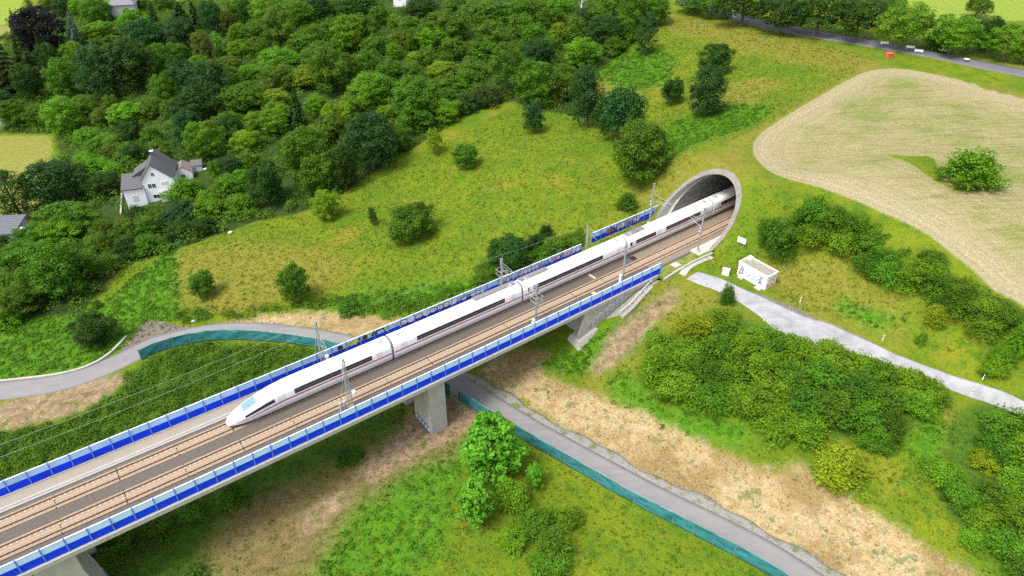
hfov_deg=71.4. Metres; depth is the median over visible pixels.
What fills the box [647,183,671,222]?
catenary mast
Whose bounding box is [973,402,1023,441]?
wild bush
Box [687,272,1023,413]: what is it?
gravel track
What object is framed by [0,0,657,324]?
undergrowth
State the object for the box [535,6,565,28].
shrub
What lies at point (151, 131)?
shrub
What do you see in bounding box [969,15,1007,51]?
broadleaf tree
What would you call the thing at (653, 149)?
broadleaf tree
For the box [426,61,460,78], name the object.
broadleaf tree
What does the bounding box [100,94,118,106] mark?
shrub
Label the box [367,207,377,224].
oval tree
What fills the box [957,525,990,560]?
wild bush
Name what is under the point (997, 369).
wild bush
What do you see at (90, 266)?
shrub
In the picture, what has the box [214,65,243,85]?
broadleaf tree
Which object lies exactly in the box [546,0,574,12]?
broadleaf tree
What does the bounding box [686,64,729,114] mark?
broadleaf tree
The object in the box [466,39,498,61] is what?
shrub
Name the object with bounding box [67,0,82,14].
broadleaf tree
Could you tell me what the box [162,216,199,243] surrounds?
shrub
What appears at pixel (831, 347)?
wild bush
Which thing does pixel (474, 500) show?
leaved tree
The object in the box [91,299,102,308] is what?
shrub
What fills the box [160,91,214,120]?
broadleaf tree
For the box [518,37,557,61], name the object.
broadleaf tree
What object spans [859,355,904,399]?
wild bush
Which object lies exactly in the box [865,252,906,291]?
wild bush
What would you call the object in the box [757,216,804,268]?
wild bush
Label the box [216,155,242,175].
broadleaf tree
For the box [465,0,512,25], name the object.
shrub
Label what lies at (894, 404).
wild bush
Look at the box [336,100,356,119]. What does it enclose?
broadleaf tree
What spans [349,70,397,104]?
broadleaf tree
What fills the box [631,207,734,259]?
tunnel bed
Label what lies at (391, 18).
shrub
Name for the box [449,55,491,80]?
shrub
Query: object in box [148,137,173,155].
shrub
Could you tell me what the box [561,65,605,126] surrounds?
oval tree
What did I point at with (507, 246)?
broadleaf tree
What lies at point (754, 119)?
weeds
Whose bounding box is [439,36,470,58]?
shrub
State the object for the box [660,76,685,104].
broadleaf tree
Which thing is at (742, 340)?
wild bush
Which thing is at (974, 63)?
road
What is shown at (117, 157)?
shrub
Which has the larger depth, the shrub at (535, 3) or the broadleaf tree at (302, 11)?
the broadleaf tree at (302, 11)
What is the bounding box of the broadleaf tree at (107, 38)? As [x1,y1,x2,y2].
[100,34,120,44]
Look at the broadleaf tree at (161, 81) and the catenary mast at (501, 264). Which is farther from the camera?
the broadleaf tree at (161, 81)
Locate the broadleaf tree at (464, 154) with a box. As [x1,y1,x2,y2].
[450,142,478,167]
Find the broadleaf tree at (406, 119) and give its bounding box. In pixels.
[394,103,435,133]
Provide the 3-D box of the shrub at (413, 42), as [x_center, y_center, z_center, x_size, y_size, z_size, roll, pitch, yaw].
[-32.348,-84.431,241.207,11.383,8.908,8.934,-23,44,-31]
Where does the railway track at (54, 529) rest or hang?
on the railway bridge
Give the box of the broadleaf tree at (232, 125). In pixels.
[213,114,242,140]
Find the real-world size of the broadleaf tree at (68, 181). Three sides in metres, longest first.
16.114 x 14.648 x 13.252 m
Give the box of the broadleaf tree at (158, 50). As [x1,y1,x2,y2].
[145,42,177,74]
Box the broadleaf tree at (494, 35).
[472,19,504,43]
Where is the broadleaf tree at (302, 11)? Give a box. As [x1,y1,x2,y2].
[281,1,318,26]
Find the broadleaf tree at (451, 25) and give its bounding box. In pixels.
[418,8,471,39]
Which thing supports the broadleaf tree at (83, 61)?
on the ground
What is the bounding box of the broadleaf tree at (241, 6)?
[236,0,253,24]
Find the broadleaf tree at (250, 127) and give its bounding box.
[242,112,263,131]
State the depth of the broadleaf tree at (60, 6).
349.94 m
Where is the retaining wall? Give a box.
[120,191,122,215]
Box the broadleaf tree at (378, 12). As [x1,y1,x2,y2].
[366,6,389,27]
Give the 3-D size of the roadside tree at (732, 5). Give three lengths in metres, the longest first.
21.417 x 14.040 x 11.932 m
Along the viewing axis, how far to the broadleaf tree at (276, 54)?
240.89 m
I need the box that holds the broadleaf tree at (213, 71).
[176,58,232,112]
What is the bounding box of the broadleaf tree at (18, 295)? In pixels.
[0,278,43,323]
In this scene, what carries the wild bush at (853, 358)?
on the ground
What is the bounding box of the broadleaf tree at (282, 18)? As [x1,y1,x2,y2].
[256,5,295,47]
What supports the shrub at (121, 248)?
on the ground
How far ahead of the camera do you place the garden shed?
191.31 m
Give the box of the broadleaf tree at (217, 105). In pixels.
[208,92,235,113]
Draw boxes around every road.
[0,322,823,575]
[674,0,1023,76]
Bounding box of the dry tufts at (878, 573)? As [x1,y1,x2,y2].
[361,352,956,575]
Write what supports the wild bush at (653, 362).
on the ground
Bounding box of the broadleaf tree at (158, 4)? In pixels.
[147,0,175,9]
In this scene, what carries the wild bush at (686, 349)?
on the ground
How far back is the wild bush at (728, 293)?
125.03 m
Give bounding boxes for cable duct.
[0,410,233,513]
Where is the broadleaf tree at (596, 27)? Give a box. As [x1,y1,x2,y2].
[584,13,623,44]
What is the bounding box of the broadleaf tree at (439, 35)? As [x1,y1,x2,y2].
[414,26,452,50]
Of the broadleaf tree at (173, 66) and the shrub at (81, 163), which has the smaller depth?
the shrub at (81, 163)
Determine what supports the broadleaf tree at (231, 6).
on the ground
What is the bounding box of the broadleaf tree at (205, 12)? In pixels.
[196,0,222,35]
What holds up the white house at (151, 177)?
on the ground
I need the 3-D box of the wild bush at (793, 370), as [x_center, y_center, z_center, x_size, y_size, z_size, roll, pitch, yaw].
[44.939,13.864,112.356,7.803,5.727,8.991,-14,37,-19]
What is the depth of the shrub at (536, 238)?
143.64 m
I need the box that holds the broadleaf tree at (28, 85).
[8,63,45,99]
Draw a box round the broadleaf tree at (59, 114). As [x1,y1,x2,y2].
[38,95,85,136]
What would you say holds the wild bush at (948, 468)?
on the ground
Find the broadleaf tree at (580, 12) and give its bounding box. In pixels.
[572,6,601,25]
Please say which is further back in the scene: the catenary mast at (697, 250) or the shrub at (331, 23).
the shrub at (331, 23)
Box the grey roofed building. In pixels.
[0,214,28,241]
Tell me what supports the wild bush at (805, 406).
on the ground
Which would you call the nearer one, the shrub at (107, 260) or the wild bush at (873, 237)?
the wild bush at (873, 237)
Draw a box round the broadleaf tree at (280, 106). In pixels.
[258,100,292,125]
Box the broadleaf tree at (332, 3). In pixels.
[315,0,342,14]
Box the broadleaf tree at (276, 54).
[257,46,301,69]
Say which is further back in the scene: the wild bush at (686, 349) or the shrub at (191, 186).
the shrub at (191, 186)
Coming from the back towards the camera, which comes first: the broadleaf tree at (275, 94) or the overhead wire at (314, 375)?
the broadleaf tree at (275, 94)
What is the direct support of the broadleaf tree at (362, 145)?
on the ground
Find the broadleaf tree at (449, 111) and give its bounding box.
[429,98,466,122]
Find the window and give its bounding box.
[132,195,138,201]
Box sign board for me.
[737,236,746,246]
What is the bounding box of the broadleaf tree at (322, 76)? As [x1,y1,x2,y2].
[304,45,350,92]
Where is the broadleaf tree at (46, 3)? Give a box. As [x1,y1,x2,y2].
[36,0,54,8]
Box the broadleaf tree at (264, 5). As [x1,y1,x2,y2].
[246,0,287,24]
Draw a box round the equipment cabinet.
[722,267,729,275]
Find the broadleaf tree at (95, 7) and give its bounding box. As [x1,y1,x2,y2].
[75,0,111,23]
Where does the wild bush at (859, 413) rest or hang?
on the ground
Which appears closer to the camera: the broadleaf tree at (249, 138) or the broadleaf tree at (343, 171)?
the broadleaf tree at (343, 171)
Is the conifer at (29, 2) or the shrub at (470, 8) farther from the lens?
the conifer at (29, 2)
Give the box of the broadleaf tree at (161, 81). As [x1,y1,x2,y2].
[145,73,177,102]
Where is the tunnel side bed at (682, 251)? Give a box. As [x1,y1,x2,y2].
[648,229,724,267]
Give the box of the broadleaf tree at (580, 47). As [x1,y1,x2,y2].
[562,36,603,68]
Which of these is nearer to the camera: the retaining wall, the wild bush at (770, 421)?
the wild bush at (770, 421)
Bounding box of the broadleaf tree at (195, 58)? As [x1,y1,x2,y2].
[186,55,209,71]
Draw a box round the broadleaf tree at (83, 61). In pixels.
[70,43,120,101]
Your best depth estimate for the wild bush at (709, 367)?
113.66 m
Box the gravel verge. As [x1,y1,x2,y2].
[460,372,845,575]
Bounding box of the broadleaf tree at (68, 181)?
[15,158,89,210]
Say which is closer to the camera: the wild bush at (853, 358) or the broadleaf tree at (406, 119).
the wild bush at (853, 358)
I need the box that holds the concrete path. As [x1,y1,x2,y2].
[679,256,713,275]
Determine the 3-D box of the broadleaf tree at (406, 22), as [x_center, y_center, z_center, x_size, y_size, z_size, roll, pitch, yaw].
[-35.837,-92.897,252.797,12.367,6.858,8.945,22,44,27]
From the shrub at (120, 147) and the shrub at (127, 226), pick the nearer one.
the shrub at (127, 226)
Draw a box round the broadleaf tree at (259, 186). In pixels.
[243,159,285,206]
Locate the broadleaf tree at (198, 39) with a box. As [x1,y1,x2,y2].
[189,31,213,58]
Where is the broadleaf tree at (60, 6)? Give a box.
[50,0,70,16]
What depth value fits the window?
183.15 m
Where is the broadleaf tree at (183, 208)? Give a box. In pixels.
[158,197,200,225]
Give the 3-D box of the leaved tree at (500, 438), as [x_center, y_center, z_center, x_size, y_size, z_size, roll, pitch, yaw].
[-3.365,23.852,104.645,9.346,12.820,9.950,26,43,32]
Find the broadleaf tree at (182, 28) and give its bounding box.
[161,15,199,46]
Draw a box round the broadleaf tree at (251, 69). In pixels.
[237,63,262,78]
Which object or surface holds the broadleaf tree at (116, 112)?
on the ground
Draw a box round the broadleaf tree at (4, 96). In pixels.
[0,91,12,110]
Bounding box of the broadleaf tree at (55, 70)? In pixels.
[40,57,81,98]
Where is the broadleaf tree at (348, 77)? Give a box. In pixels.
[332,71,354,91]
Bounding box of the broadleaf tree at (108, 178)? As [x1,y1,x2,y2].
[86,170,120,195]
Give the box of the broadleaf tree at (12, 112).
[0,98,29,128]
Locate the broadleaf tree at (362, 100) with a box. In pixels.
[343,82,386,110]
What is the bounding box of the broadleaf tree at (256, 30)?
[239,21,265,41]
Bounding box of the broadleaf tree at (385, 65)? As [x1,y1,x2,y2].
[374,58,405,78]
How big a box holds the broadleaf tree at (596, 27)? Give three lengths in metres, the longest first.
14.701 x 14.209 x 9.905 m
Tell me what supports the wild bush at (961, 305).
on the ground
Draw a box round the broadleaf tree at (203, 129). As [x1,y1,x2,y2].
[179,120,226,158]
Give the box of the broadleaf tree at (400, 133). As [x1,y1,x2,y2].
[381,124,409,148]
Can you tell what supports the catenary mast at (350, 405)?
on the side gravel at (77, 529)
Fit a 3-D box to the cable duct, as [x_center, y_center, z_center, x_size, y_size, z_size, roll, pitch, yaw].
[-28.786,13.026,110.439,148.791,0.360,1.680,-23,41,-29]
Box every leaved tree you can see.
[455,477,497,531]
[459,410,529,490]
[524,461,544,489]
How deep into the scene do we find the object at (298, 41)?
252.48 m
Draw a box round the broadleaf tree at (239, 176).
[228,169,252,190]
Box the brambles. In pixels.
[0,209,1016,575]
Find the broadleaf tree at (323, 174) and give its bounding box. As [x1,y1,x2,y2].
[292,151,340,192]
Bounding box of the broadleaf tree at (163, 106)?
[158,98,187,117]
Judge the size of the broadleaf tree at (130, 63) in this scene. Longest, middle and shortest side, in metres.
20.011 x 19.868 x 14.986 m
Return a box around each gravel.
[0,256,635,543]
[0,266,648,565]
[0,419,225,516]
[661,252,690,266]
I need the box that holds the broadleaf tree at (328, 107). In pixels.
[319,101,346,120]
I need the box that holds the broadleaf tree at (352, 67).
[339,52,359,75]
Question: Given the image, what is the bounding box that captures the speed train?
[226,186,735,425]
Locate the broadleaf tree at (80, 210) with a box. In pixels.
[30,200,102,237]
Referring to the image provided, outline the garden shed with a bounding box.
[176,160,193,180]
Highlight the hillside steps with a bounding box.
[620,280,658,318]
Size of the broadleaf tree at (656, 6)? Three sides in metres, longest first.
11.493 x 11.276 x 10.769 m
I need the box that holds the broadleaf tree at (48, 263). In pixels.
[13,236,95,298]
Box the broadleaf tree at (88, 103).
[69,94,97,115]
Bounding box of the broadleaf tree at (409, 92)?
[385,74,444,122]
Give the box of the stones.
[484,351,961,575]
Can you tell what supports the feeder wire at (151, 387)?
attached to the catenary mast at (320, 340)
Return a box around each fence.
[137,329,450,395]
[458,390,789,575]
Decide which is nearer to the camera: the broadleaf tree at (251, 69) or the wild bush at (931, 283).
the wild bush at (931, 283)
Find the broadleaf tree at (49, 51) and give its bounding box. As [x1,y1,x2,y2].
[32,41,63,69]
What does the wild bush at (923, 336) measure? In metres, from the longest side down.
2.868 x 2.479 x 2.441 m
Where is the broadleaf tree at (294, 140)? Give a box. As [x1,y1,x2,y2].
[277,125,335,180]
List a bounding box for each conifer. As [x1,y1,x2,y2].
[0,43,25,97]
[11,33,32,67]
[16,37,52,87]
[24,0,34,9]
[33,33,48,62]
[66,10,86,46]
[106,11,119,30]
[146,1,161,30]
[171,1,189,20]
[188,1,203,32]
[286,88,309,133]
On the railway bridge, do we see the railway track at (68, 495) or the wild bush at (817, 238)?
the railway track at (68, 495)
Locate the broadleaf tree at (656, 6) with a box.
[642,0,671,23]
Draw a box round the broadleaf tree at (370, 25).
[343,12,379,49]
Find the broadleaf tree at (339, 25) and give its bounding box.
[329,13,366,50]
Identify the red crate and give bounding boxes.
[885,52,894,58]
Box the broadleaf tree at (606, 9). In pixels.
[587,0,623,25]
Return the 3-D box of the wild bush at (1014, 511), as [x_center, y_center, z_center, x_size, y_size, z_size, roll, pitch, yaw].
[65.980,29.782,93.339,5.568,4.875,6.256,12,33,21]
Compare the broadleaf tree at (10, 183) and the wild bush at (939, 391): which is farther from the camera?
the broadleaf tree at (10, 183)
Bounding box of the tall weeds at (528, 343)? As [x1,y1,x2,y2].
[8,21,910,575]
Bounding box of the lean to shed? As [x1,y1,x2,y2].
[190,159,202,172]
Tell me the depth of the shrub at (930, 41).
191.59 m
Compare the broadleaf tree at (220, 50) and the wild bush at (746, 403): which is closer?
the wild bush at (746, 403)
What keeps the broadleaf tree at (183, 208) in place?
on the ground
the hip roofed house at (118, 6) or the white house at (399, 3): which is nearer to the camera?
the white house at (399, 3)
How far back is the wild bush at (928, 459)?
101.55 m
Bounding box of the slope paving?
[603,284,650,320]
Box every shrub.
[0,234,13,248]
[0,255,12,271]
[0,268,17,286]
[0,308,29,333]
[23,292,49,311]
[70,126,101,146]
[70,252,103,281]
[71,160,92,179]
[72,150,94,167]
[78,231,113,258]
[79,137,102,154]
[79,178,104,197]
[83,154,111,174]
[86,217,117,240]
[89,36,102,47]
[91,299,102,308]
[93,132,112,142]
[96,251,126,275]
[97,141,120,158]
[99,133,129,147]
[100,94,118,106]
[100,162,126,179]
[105,233,143,259]
[107,217,143,244]
[108,151,139,172]
[115,141,129,160]
[119,140,149,165]
[119,204,149,221]
[128,215,165,238]
[128,233,163,259]
[133,207,165,229]
[137,125,169,146]
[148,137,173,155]
[156,146,175,157]
[157,174,205,201]
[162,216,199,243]
[186,216,220,237]
[189,196,227,221]
[196,186,226,201]
[206,158,222,178]
[214,172,241,196]
[220,193,262,221]
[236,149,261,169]
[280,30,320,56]
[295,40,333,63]
[299,22,333,40]
[319,17,336,38]
[328,33,355,55]
[336,299,360,317]
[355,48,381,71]
[358,32,393,55]
[376,104,399,122]
[381,77,399,94]
[384,29,409,50]
[387,14,399,26]
[396,60,425,80]
[403,26,429,50]
[403,51,425,65]
[415,47,438,64]
[424,75,461,91]
[431,51,453,64]
[437,0,471,13]
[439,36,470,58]
[446,68,490,92]
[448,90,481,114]
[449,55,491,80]
[457,0,497,25]
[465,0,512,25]
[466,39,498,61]
[469,267,500,287]
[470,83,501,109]
[503,0,537,23]
[505,11,535,38]
[507,37,526,64]
[515,0,550,23]
[517,21,550,44]
[522,232,546,253]
[525,245,554,263]
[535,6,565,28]
[537,235,571,255]
[539,224,555,235]
[542,33,564,53]
[547,21,570,39]
[560,15,589,43]
[560,230,584,247]
[599,35,630,56]
[607,13,640,45]
[614,192,638,212]
[918,18,937,26]
[920,31,952,52]
[930,143,1012,191]
[1010,42,1023,64]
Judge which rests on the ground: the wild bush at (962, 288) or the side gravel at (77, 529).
the wild bush at (962, 288)
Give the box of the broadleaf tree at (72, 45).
[57,40,87,62]
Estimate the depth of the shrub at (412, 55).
229.72 m
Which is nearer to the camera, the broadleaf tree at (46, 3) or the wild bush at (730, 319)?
the wild bush at (730, 319)
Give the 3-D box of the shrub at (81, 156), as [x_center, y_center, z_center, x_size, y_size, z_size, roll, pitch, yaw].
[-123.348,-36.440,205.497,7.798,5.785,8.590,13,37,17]
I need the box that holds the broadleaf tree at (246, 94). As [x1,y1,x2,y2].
[216,80,271,111]
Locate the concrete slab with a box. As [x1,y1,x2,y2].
[670,262,680,267]
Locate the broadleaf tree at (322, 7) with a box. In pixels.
[304,0,333,18]
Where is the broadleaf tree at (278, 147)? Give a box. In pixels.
[275,140,297,155]
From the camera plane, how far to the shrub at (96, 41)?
297.79 m
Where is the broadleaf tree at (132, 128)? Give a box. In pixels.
[113,120,144,141]
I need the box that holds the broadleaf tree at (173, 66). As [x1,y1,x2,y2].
[163,57,192,92]
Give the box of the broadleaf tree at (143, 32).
[114,18,170,51]
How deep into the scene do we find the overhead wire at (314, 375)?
99.30 m
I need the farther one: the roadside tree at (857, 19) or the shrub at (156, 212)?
the roadside tree at (857, 19)
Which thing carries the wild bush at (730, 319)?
on the ground
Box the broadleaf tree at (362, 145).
[338,109,398,169]
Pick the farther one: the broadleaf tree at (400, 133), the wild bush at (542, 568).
the broadleaf tree at (400, 133)
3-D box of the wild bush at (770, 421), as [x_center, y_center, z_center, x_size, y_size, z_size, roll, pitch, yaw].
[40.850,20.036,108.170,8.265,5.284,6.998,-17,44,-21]
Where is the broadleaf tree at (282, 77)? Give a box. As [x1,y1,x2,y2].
[258,63,294,89]
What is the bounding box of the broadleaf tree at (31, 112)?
[19,102,54,127]
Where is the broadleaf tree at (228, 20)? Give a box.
[217,10,235,33]
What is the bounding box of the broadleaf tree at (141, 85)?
[134,75,149,90]
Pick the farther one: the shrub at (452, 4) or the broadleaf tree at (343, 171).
the shrub at (452, 4)
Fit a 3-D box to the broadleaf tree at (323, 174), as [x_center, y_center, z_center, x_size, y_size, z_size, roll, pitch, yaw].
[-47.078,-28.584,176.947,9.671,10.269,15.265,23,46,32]
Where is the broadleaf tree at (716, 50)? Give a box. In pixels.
[695,43,735,72]
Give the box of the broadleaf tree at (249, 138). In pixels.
[226,129,264,151]
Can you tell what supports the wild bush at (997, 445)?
on the ground
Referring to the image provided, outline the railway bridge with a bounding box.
[0,275,657,575]
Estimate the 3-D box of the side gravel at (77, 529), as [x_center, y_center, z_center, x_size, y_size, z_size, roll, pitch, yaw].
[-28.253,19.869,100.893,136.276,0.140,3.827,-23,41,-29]
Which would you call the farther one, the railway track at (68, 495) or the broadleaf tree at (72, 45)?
the broadleaf tree at (72, 45)
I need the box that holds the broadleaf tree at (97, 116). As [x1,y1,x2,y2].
[88,106,111,126]
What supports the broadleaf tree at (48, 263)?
on the ground
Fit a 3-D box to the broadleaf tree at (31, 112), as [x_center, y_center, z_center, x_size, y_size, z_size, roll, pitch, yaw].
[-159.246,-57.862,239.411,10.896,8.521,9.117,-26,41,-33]
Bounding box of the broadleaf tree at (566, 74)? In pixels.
[547,63,579,102]
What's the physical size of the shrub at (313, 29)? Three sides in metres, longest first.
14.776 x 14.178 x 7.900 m
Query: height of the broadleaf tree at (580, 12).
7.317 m
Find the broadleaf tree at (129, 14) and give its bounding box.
[114,7,149,33]
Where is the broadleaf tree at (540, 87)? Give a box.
[507,57,562,106]
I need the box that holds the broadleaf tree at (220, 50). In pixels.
[212,46,231,58]
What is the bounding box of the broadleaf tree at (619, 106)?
[593,85,649,139]
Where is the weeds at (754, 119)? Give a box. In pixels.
[0,47,955,575]
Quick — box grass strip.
[657,251,710,279]
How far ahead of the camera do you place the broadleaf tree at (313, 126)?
192.80 m
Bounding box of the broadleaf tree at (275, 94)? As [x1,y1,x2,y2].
[259,87,290,106]
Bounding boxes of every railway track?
[0,205,734,532]
[0,215,731,561]
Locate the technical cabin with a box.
[737,255,778,289]
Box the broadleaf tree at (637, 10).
[617,0,648,29]
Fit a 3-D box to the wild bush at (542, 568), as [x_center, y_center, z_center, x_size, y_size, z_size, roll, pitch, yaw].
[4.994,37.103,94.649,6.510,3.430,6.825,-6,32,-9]
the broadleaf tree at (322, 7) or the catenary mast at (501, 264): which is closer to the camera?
the catenary mast at (501, 264)
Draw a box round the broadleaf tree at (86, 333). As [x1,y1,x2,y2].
[66,310,120,349]
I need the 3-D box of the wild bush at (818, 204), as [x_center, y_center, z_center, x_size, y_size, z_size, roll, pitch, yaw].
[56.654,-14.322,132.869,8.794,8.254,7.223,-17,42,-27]
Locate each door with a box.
[743,268,749,279]
[751,273,758,284]
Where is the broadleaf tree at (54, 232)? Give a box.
[33,213,88,244]
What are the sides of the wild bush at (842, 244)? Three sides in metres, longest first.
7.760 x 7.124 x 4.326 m
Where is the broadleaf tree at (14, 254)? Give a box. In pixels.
[0,238,36,263]
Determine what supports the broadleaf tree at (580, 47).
on the ground
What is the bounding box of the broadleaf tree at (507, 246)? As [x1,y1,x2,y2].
[485,233,529,273]
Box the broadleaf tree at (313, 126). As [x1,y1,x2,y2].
[302,123,334,144]
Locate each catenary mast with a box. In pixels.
[309,317,328,360]
[336,353,355,410]
[496,258,511,284]
[529,284,542,322]
[585,225,598,249]
[618,242,627,281]
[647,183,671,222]
[687,207,706,252]
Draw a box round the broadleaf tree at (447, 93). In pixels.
[435,87,458,103]
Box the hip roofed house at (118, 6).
[108,0,138,19]
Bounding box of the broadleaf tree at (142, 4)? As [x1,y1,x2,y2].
[137,0,152,9]
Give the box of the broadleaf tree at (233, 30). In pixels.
[226,22,250,42]
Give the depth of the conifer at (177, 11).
301.57 m
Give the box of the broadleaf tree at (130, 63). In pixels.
[99,37,158,92]
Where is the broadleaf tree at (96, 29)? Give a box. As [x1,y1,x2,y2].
[77,20,120,41]
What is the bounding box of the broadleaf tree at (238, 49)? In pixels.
[224,39,253,58]
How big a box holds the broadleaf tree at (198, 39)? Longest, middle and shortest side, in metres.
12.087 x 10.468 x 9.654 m
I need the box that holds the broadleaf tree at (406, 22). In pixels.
[397,16,421,32]
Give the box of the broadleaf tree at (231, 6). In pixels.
[225,0,245,18]
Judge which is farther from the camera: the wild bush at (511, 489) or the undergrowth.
the undergrowth
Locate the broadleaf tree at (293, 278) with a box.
[272,262,310,302]
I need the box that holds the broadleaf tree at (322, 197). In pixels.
[308,189,343,220]
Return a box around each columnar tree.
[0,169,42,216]
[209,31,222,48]
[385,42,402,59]
[633,11,658,53]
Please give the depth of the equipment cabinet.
131.93 m
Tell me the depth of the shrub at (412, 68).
223.13 m
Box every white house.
[121,148,178,208]
[393,0,409,6]
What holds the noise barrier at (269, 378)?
on the railway bridge
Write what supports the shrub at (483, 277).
on the ground
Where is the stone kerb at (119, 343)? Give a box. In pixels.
[0,335,127,381]
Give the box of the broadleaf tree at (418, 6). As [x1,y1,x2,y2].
[399,0,442,21]
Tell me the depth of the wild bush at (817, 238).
130.42 m
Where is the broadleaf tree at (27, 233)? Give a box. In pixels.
[7,221,48,249]
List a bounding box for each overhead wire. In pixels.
[0,183,731,488]
[0,197,735,513]
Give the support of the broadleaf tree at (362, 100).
on the ground
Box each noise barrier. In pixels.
[0,244,581,496]
[0,262,661,575]
[591,205,658,242]
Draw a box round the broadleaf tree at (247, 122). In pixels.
[243,110,261,129]
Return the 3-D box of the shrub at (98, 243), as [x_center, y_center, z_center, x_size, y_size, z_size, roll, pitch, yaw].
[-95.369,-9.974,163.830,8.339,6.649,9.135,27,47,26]
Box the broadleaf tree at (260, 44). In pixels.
[244,36,275,54]
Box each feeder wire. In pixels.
[0,321,310,444]
[1,330,313,456]
[325,195,657,320]
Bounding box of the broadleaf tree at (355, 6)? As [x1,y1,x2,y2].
[333,0,385,18]
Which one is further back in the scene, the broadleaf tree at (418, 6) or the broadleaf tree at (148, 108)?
the broadleaf tree at (418, 6)
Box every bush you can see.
[90,543,126,574]
[94,526,140,565]
[132,511,177,548]
[172,497,211,524]
[214,479,252,512]
[333,443,365,469]
[380,201,437,244]
[490,476,534,517]
[492,524,531,561]
[506,506,555,542]
[523,548,572,575]
[533,523,578,572]
[549,502,586,533]
[635,347,679,400]
[643,329,677,363]
[653,366,702,404]
[668,333,715,370]
[669,310,717,343]
[672,353,728,391]
[682,375,731,424]
[696,322,737,366]
[701,305,741,332]
[715,282,736,305]
[717,350,761,389]
[719,378,763,422]
[728,325,771,362]
[743,324,799,359]
[744,347,787,389]
[745,373,801,416]
[746,402,809,449]
[751,396,783,421]
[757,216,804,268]
[772,355,826,397]
[774,331,819,367]
[781,380,828,431]
[784,408,837,450]
[787,192,834,235]
[794,222,846,253]
[803,337,847,373]
[804,352,846,398]
[806,388,855,429]
[808,440,875,503]
[810,203,853,237]
[826,228,863,261]
[827,369,890,411]
[833,210,874,234]
[834,397,887,447]
[835,348,874,377]
[849,251,884,279]
[851,229,887,251]
[854,427,901,457]
[857,382,909,416]
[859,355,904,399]
[862,243,900,268]
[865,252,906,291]
[872,410,911,456]
[887,364,932,403]
[888,263,928,295]
[895,385,943,420]
[911,257,949,280]
[912,331,928,346]
[914,453,940,474]
[916,267,962,296]
[917,248,951,263]
[917,458,968,487]
[920,376,954,412]
[921,303,951,330]
[925,291,957,313]
[936,480,962,499]
[939,276,991,303]
[943,475,989,523]
[945,294,989,323]
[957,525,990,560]
[959,501,1007,535]
[962,311,1008,344]
[964,446,1001,476]
[969,429,1018,469]
[970,294,1010,320]
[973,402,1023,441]
[973,478,1021,512]
[976,359,1012,378]
[980,520,1023,567]
[986,345,1021,372]
[990,495,1023,539]
[991,299,1023,330]
[994,463,1023,502]
[996,431,1023,473]
[997,551,1023,575]
[1000,323,1023,358]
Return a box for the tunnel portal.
[654,169,741,254]
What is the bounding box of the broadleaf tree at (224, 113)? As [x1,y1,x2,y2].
[210,111,244,124]
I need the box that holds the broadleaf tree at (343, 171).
[329,142,358,190]
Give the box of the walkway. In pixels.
[0,394,253,507]
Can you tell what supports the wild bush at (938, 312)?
on the ground
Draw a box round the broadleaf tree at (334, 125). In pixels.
[314,112,348,137]
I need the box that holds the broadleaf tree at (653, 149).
[611,117,674,187]
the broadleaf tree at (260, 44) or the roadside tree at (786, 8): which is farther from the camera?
the broadleaf tree at (260, 44)
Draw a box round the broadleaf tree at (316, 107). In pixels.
[302,95,330,117]
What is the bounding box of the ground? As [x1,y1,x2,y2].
[0,0,1023,575]
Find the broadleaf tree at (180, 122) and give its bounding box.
[170,107,201,152]
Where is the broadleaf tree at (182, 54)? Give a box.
[161,42,191,66]
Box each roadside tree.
[426,127,443,154]
[485,41,526,92]
[673,0,698,12]
[686,0,727,16]
[712,0,766,25]
[751,0,811,33]
[792,0,852,34]
[832,0,888,39]
[873,1,936,47]
[874,0,910,10]
[928,13,986,53]
[964,0,994,16]
[979,23,1023,60]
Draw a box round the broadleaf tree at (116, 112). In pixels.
[105,101,146,124]
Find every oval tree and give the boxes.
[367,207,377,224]
[521,99,545,132]
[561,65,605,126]
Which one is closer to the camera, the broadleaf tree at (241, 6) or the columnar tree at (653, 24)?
the columnar tree at (653, 24)
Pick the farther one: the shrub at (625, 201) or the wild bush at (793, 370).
the shrub at (625, 201)
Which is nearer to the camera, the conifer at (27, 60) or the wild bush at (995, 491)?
the wild bush at (995, 491)
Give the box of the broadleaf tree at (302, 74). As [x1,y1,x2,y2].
[290,64,315,87]
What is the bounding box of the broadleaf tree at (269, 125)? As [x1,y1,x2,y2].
[255,107,289,133]
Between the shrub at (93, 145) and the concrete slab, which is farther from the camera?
the shrub at (93, 145)
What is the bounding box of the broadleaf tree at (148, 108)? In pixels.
[135,97,164,117]
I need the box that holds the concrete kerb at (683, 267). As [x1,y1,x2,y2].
[663,252,712,280]
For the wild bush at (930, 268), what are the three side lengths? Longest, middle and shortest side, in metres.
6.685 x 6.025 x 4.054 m
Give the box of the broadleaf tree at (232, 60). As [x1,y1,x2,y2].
[210,55,245,68]
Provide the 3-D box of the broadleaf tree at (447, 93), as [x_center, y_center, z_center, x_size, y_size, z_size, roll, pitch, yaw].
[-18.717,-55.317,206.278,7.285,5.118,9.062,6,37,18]
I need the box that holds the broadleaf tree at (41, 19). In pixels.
[0,5,68,54]
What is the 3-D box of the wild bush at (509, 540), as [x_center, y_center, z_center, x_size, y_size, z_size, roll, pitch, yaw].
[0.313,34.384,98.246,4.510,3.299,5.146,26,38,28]
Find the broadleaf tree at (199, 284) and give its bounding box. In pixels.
[186,269,216,299]
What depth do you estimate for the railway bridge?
104.30 m

